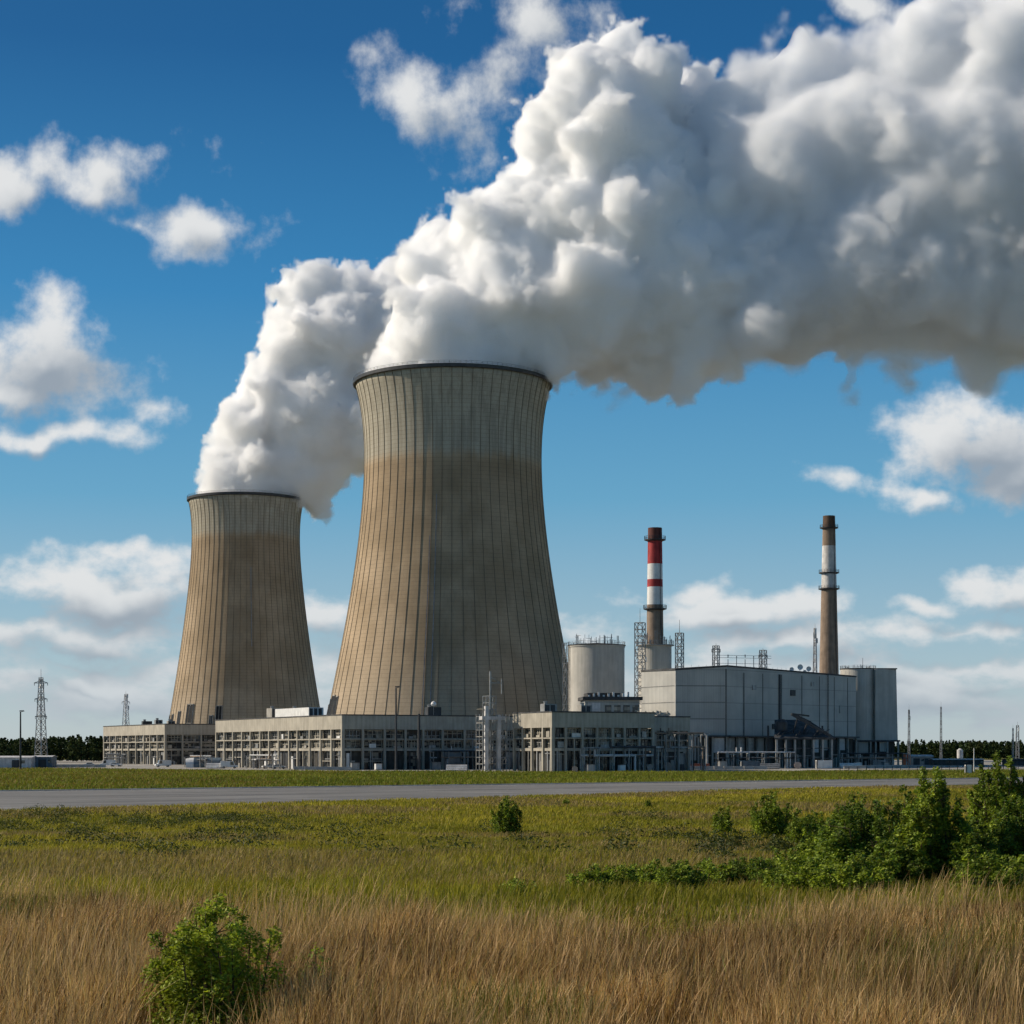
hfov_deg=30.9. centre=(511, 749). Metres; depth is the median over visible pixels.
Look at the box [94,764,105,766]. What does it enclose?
concrete barrier
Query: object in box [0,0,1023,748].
sky
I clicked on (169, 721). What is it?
rooftop unit
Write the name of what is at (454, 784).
road kerb
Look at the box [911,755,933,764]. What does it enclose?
shed
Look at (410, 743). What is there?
window
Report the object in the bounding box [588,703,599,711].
door
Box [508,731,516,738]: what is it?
window
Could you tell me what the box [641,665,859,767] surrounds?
reactor hall
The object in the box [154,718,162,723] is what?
rooftop unit
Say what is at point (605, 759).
window
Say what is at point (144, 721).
rooftop unit
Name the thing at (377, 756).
window
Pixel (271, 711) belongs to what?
rooftop unit
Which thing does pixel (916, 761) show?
door
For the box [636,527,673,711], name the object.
chimney
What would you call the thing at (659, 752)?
window
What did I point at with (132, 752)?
window
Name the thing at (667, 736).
window
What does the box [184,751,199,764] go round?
window
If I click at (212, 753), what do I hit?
window
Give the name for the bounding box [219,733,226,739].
window
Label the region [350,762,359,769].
switch cabinet
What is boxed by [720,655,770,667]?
bus bar gantry
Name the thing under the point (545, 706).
rooftop unit
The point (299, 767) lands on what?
concrete barrier
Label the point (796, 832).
shrub
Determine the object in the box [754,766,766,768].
concrete barrier
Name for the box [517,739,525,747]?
window
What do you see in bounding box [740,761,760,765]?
shipping container
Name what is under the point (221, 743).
window
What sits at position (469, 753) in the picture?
window
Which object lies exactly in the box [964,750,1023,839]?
shrub
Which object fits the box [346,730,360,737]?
window
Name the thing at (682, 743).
window
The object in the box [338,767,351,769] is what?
concrete barrier
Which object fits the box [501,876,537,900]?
shrub
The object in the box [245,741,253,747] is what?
window
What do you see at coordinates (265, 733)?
window
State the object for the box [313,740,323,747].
window
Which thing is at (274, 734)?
window
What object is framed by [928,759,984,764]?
shed
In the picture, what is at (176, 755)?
window
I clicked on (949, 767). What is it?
wire fence
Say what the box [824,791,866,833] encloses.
shrub
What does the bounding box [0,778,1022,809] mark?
road
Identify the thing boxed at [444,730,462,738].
window
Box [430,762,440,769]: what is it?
switch cabinet
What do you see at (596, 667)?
round tank
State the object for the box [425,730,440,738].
window
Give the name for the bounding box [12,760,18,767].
door
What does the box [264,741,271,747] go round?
window
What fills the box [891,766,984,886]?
shrub
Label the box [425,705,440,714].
rooftop unit
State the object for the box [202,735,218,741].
window
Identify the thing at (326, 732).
window
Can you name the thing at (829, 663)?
chimney
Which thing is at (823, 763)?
shipping container
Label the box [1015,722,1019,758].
lattice mast
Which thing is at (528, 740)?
window
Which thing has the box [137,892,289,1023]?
shrub
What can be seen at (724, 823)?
shrub
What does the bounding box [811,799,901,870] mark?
shrub
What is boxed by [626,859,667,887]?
shrub
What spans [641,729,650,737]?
window
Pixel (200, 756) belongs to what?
pipe rack
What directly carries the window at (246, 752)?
in the turbine hall block at (367, 741)
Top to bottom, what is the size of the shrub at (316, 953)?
0.990 m
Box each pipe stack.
[206,763,222,767]
[446,765,466,770]
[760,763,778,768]
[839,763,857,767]
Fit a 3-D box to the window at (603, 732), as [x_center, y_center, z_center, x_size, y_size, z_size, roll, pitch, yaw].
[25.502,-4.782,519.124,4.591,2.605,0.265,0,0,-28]
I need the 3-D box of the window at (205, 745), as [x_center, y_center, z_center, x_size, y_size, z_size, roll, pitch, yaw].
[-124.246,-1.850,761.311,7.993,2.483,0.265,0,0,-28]
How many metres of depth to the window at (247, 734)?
631.57 m
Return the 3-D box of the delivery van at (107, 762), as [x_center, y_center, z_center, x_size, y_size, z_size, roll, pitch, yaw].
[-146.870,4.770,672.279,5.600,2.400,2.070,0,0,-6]
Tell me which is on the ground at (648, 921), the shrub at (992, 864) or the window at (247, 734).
the shrub at (992, 864)
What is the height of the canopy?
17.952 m
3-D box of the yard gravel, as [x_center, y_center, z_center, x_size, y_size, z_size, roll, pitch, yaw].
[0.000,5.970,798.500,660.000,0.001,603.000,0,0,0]
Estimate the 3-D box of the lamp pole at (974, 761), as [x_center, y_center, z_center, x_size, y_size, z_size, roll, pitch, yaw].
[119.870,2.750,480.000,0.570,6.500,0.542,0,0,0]
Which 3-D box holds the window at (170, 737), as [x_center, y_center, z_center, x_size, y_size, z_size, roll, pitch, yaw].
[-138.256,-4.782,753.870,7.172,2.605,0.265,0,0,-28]
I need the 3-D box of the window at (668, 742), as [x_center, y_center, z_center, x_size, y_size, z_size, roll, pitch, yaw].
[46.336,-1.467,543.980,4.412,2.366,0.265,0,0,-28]
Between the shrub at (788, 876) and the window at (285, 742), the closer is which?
the shrub at (788, 876)
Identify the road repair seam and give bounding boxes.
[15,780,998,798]
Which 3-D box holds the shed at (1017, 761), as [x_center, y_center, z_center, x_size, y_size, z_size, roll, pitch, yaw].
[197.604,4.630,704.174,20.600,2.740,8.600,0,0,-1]
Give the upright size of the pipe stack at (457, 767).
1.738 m
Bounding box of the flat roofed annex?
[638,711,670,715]
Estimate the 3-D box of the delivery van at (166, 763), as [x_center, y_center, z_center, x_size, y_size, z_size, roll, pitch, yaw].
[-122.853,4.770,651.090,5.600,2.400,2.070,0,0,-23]
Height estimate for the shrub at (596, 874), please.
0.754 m
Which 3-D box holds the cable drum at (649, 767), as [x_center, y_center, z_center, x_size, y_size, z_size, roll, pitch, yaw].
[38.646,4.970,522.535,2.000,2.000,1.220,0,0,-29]
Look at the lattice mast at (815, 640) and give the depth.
663.69 m
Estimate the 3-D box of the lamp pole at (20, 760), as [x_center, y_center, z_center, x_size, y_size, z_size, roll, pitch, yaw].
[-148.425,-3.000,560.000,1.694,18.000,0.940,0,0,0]
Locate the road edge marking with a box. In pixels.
[0,779,915,791]
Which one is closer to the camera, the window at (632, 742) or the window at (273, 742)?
the window at (632, 742)
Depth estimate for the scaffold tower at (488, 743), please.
528.46 m
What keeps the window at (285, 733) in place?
in the turbine hall block at (367, 741)
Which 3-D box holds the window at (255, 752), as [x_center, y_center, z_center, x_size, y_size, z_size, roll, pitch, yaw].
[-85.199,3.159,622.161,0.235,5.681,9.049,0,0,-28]
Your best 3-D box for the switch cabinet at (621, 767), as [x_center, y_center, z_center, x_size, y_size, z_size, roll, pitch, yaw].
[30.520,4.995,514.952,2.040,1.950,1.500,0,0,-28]
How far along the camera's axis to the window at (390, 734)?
564.20 m
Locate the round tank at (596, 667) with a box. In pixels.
[562,634,625,710]
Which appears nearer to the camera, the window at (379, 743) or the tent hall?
the window at (379, 743)
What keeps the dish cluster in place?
on the reactor hall
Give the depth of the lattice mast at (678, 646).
640.38 m
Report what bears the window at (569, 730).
in the turbine hall block at (551, 740)
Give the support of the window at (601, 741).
in the turbine hall block at (551, 740)
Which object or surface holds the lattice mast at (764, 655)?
on the reactor hall
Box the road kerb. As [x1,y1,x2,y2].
[0,777,1022,790]
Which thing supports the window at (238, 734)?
in the turbine hall block at (367, 741)
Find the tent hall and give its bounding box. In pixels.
[186,758,221,767]
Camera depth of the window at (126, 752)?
802.28 m
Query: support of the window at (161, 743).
in the turbine hall block at (175, 744)
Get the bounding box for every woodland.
[0,734,105,761]
[7,739,1022,753]
[894,739,1023,758]
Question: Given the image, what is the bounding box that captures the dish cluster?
[789,664,810,671]
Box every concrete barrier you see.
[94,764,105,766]
[293,766,304,769]
[305,766,317,769]
[316,767,326,769]
[327,767,337,769]
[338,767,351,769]
[714,766,723,768]
[724,766,733,768]
[734,766,743,768]
[744,766,753,768]
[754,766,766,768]
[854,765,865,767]
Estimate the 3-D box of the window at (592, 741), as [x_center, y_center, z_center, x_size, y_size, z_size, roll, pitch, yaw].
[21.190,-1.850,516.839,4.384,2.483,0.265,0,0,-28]
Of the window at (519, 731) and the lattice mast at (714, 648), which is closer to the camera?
the window at (519, 731)
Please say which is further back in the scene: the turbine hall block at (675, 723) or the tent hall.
the tent hall
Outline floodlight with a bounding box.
[431,701,435,714]
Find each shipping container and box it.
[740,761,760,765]
[815,760,832,768]
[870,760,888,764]
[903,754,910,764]
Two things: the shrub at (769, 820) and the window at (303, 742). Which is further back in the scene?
the window at (303, 742)
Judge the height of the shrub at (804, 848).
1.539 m
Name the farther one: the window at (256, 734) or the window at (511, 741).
the window at (256, 734)
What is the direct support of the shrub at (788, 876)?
on the ground at (648, 921)
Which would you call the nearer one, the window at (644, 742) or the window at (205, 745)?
the window at (644, 742)
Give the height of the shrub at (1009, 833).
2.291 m
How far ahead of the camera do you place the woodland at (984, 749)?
1150.11 m
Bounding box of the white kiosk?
[964,765,972,772]
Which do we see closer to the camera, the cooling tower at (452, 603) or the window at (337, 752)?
the window at (337, 752)
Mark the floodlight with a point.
(433, 703)
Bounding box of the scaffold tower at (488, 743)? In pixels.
[476,671,509,770]
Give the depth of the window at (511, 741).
583.39 m
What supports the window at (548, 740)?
in the turbine hall block at (551, 740)
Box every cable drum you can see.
[646,764,652,770]
[663,762,671,769]
[794,762,800,768]
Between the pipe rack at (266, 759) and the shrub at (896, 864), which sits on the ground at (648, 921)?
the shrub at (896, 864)
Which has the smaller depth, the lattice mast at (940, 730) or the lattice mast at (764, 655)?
the lattice mast at (764, 655)
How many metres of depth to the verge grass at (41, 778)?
386.89 m
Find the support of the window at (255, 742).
in the turbine hall block at (367, 741)
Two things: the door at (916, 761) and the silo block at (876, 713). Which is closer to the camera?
the silo block at (876, 713)
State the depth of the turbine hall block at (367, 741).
572.91 m
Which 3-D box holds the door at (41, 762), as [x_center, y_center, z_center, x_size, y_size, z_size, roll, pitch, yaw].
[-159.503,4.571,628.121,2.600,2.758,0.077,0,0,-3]
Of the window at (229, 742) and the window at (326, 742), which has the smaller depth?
the window at (326, 742)
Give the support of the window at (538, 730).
in the turbine hall block at (551, 740)
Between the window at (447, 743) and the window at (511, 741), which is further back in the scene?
the window at (511, 741)
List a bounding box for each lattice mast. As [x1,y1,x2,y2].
[34,677,47,755]
[122,694,129,724]
[634,622,646,708]
[675,620,683,667]
[711,645,720,665]
[758,650,767,667]
[813,628,817,671]
[908,710,909,753]
[940,707,941,754]
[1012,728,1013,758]
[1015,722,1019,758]
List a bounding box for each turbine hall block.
[103,724,220,764]
[215,714,519,769]
[512,711,654,771]
[648,716,690,769]
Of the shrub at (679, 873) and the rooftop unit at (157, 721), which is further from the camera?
the rooftop unit at (157, 721)
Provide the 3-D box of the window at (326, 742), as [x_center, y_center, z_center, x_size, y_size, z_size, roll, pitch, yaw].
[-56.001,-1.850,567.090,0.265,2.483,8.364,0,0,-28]
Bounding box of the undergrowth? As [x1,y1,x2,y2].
[0,803,989,861]
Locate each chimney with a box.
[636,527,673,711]
[818,515,839,673]
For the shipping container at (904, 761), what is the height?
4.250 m
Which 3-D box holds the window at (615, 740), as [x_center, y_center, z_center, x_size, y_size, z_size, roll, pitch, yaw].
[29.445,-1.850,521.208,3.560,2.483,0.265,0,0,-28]
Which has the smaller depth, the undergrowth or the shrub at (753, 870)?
the shrub at (753, 870)
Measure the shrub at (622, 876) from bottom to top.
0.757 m
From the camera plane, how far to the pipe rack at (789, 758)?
595.39 m
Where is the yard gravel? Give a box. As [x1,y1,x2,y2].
[54,760,1023,771]
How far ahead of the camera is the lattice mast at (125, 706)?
820.63 m
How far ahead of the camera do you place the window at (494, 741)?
580.83 m
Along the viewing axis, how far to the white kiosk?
455.00 m
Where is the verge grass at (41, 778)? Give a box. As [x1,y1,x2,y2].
[0,767,1023,789]
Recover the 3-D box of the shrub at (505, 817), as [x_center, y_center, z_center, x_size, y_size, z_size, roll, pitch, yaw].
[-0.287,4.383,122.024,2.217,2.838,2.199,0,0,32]
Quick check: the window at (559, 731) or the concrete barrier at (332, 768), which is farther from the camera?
the concrete barrier at (332, 768)
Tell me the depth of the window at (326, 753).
568.56 m
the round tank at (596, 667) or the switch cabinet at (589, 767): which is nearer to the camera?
the switch cabinet at (589, 767)
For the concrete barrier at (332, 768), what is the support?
on the yard gravel
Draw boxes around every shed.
[0,756,36,767]
[35,755,56,767]
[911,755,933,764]
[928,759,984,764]
[1001,759,1023,765]
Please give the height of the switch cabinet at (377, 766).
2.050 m
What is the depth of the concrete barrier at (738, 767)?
571.12 m
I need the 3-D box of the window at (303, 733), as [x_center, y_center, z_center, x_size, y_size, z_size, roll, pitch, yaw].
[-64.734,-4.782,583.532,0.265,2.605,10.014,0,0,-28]
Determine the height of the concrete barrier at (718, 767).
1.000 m
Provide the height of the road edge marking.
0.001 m
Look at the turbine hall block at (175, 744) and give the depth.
761.67 m
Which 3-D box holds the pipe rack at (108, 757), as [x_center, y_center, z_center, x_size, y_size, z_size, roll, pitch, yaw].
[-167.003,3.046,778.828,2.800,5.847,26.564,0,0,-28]
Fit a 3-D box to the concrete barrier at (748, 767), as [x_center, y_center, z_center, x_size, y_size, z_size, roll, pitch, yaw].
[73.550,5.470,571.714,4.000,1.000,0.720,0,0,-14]
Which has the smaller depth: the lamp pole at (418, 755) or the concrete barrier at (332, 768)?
the concrete barrier at (332, 768)
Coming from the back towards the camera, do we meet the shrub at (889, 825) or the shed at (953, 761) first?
the shed at (953, 761)
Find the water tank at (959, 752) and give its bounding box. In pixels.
[957,748,962,758]
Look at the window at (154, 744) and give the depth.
765.92 m
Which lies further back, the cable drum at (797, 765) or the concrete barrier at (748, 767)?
the cable drum at (797, 765)
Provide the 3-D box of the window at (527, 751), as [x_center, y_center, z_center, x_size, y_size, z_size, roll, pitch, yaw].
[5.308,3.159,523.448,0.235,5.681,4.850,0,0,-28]
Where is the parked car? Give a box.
[109,762,122,766]
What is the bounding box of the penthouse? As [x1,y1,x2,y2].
[578,692,642,711]
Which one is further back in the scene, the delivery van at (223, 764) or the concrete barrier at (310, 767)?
the delivery van at (223, 764)
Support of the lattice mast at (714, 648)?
on the reactor hall
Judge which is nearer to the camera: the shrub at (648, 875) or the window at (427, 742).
the shrub at (648, 875)
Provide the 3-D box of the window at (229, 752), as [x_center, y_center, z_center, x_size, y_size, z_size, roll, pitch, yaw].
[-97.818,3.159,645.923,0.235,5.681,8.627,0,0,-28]
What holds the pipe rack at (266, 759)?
on the yard gravel
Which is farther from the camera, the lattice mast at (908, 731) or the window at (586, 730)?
the lattice mast at (908, 731)
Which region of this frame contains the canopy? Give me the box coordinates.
[767,713,834,767]
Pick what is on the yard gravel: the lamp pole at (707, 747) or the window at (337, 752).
the lamp pole at (707, 747)
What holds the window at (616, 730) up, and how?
in the turbine hall block at (551, 740)
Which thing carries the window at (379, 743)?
in the turbine hall block at (367, 741)
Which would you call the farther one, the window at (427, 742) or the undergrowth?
the window at (427, 742)
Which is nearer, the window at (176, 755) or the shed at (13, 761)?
the shed at (13, 761)
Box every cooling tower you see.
[169,490,319,723]
[326,360,567,715]
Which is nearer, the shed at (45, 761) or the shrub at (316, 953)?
the shrub at (316, 953)
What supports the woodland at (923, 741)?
on the ground at (648, 921)
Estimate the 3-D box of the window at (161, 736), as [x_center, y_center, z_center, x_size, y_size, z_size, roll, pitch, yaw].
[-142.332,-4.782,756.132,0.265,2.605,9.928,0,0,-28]
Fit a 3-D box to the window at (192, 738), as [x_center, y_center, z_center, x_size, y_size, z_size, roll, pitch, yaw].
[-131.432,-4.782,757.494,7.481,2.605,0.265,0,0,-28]
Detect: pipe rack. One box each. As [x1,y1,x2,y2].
[104,750,126,763]
[184,752,212,767]
[246,754,280,768]
[429,746,508,768]
[579,741,658,770]
[648,728,705,770]
[715,747,795,768]
[839,749,909,765]
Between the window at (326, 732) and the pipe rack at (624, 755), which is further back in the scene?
the window at (326, 732)
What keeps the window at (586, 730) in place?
in the turbine hall block at (551, 740)
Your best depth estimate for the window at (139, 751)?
783.89 m
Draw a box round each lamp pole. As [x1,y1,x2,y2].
[19,710,23,768]
[394,686,399,769]
[416,714,421,769]
[704,733,710,763]
[973,751,974,771]
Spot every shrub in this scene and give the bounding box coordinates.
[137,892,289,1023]
[288,942,348,1003]
[489,795,522,833]
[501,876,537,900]
[565,863,612,892]
[603,862,638,887]
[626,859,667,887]
[645,799,651,807]
[651,858,707,893]
[676,857,738,888]
[711,805,735,833]
[717,854,782,889]
[748,790,803,836]
[748,846,809,870]
[759,847,834,896]
[783,807,817,845]
[791,809,825,833]
[795,825,836,863]
[803,852,894,898]
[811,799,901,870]
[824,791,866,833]
[854,835,934,891]
[863,784,922,849]
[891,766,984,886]
[932,817,1001,885]
[947,843,1023,894]
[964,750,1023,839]
[968,796,1023,889]
[987,795,1023,843]
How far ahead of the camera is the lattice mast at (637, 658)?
639.27 m
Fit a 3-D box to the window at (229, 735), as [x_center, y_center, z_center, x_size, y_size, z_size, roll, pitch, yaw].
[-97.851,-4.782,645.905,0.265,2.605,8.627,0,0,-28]
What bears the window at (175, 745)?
in the turbine hall block at (175, 744)
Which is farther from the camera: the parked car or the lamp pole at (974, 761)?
the parked car
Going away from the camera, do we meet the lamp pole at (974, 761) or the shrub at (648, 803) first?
the shrub at (648, 803)
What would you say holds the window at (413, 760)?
in the turbine hall block at (367, 741)
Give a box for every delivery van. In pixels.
[101,760,115,764]
[154,760,170,766]
[220,761,237,767]
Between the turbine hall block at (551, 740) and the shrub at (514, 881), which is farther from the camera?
the turbine hall block at (551, 740)
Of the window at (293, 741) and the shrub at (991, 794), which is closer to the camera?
the shrub at (991, 794)
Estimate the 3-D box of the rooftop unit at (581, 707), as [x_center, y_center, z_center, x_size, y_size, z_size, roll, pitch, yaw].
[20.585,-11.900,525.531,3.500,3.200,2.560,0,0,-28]
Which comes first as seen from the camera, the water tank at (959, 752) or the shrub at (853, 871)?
the shrub at (853, 871)
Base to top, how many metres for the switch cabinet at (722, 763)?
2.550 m
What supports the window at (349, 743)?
in the turbine hall block at (367, 741)
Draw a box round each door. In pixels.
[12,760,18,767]
[38,759,45,767]
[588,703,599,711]
[913,758,919,764]
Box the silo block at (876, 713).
[840,658,899,764]
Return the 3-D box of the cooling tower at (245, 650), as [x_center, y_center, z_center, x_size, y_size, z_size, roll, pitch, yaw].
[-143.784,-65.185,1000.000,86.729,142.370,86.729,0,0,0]
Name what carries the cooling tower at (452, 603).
on the yard gravel
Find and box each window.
[125,751,130,763]
[131,751,138,763]
[139,751,142,763]
[153,742,159,748]
[160,735,167,741]
[160,742,167,748]
[167,751,180,764]
[168,735,180,740]
[168,742,180,748]
[184,735,199,741]
[184,742,199,748]
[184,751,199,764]
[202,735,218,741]
[202,742,218,748]
[202,751,218,757]
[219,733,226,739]
[219,741,226,747]
[227,732,235,739]
[227,741,235,747]
[228,751,235,764]
[236,732,244,739]
[245,732,253,739]
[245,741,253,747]
[245,751,249,767]
[254,732,263,739]
[254,741,263,747]
[254,751,263,767]
[264,732,271,739]
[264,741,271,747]
[272,731,281,738]
[272,741,281,747]
[282,731,291,738]
[282,740,291,747]
[292,731,300,738]
[292,740,300,747]
[301,731,312,738]
[301,740,312,747]
[301,751,312,765]
[313,730,323,738]
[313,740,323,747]
[324,730,334,738]
[324,740,329,747]
[324,751,329,766]
[335,730,345,738]
[336,740,345,747]
[336,751,345,766]
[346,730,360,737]
[346,740,360,747]
[364,730,382,738]
[364,740,382,747]
[364,751,382,769]
[386,730,402,738]
[386,740,402,747]
[407,730,420,738]
[407,740,420,747]
[407,751,416,768]
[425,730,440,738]
[425,740,440,747]
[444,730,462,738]
[444,740,462,747]
[466,730,481,738]
[466,740,481,747]
[466,752,481,768]
[493,740,503,747]
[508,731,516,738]
[508,740,516,747]
[517,729,525,737]
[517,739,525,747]
[527,739,534,747]
[527,751,534,770]
[535,728,545,737]
[535,739,545,747]
[547,739,555,747]
[556,728,562,736]
[567,728,579,737]
[567,739,579,747]
[569,751,579,770]
[584,728,594,737]
[584,739,594,746]
[585,751,593,770]
[599,728,609,737]
[599,739,609,746]
[600,751,608,770]
[605,705,638,711]
[614,728,621,737]
[614,739,621,745]
[626,728,635,737]
[626,739,635,745]
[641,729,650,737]
[641,739,650,745]
[659,752,660,769]
[666,731,675,739]
[666,741,673,748]
[680,741,685,745]
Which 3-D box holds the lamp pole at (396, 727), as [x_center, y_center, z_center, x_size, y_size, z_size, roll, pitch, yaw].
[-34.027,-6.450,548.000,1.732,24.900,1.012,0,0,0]
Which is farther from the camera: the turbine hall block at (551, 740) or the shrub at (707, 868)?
the turbine hall block at (551, 740)
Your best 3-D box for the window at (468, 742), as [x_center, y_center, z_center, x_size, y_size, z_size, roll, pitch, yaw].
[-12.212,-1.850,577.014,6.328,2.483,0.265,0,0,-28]
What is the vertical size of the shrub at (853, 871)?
1.101 m
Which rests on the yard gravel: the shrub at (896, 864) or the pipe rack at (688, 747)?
the pipe rack at (688, 747)
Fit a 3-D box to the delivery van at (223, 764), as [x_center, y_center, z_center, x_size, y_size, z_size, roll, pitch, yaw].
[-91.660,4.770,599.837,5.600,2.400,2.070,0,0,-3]
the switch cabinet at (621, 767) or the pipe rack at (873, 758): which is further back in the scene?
the pipe rack at (873, 758)
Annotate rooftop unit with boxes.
[142,719,151,723]
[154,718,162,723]
[167,719,174,723]
[267,706,282,716]
[275,706,323,716]
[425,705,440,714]
[540,701,556,710]
[577,703,591,710]
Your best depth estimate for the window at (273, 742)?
608.71 m
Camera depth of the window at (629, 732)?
523.46 m
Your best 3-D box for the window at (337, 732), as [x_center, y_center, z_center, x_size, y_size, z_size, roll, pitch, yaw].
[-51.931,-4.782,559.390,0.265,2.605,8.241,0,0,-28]
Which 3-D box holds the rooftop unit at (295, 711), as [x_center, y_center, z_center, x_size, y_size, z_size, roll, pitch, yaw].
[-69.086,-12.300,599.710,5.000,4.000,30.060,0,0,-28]
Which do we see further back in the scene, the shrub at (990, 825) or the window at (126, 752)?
the window at (126, 752)
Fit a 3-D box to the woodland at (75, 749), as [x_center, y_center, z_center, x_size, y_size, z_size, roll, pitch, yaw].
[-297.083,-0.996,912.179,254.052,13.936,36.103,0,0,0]
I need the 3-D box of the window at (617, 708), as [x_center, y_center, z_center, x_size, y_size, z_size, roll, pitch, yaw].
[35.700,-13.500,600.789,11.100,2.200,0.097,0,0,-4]
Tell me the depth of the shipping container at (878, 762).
640.23 m
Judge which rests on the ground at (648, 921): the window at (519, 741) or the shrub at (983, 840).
the shrub at (983, 840)
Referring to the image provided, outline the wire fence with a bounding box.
[844,765,1021,770]
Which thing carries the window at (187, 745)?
in the turbine hall block at (175, 744)
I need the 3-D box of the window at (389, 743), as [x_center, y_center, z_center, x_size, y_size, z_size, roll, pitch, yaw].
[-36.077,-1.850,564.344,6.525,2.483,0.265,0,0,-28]
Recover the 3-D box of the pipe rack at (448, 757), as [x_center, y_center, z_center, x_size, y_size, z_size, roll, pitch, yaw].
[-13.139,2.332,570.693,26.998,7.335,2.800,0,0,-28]
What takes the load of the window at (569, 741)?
in the turbine hall block at (551, 740)
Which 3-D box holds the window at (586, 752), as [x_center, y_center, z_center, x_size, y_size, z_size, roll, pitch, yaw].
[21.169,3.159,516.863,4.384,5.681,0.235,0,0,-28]
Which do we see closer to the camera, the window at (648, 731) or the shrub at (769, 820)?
the shrub at (769, 820)
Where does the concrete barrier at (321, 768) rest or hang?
on the yard gravel
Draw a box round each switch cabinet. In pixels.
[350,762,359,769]
[374,763,382,769]
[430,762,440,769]
[586,764,594,771]
[617,764,625,770]
[718,761,726,765]
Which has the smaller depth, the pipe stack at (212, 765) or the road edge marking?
the road edge marking
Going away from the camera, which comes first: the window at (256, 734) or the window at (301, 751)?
the window at (301, 751)
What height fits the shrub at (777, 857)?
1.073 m
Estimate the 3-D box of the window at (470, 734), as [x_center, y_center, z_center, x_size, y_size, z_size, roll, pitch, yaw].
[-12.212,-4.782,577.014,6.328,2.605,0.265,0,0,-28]
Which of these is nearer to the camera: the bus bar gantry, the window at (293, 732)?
the window at (293, 732)
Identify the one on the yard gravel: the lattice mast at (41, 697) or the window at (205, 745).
the lattice mast at (41, 697)
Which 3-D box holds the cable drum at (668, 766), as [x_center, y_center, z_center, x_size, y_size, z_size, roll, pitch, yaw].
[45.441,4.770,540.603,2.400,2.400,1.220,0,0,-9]
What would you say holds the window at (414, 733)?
in the turbine hall block at (367, 741)
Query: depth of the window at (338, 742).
560.22 m
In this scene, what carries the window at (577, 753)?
in the turbine hall block at (551, 740)
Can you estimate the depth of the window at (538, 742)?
518.88 m
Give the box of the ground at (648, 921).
[0,751,1023,1023]

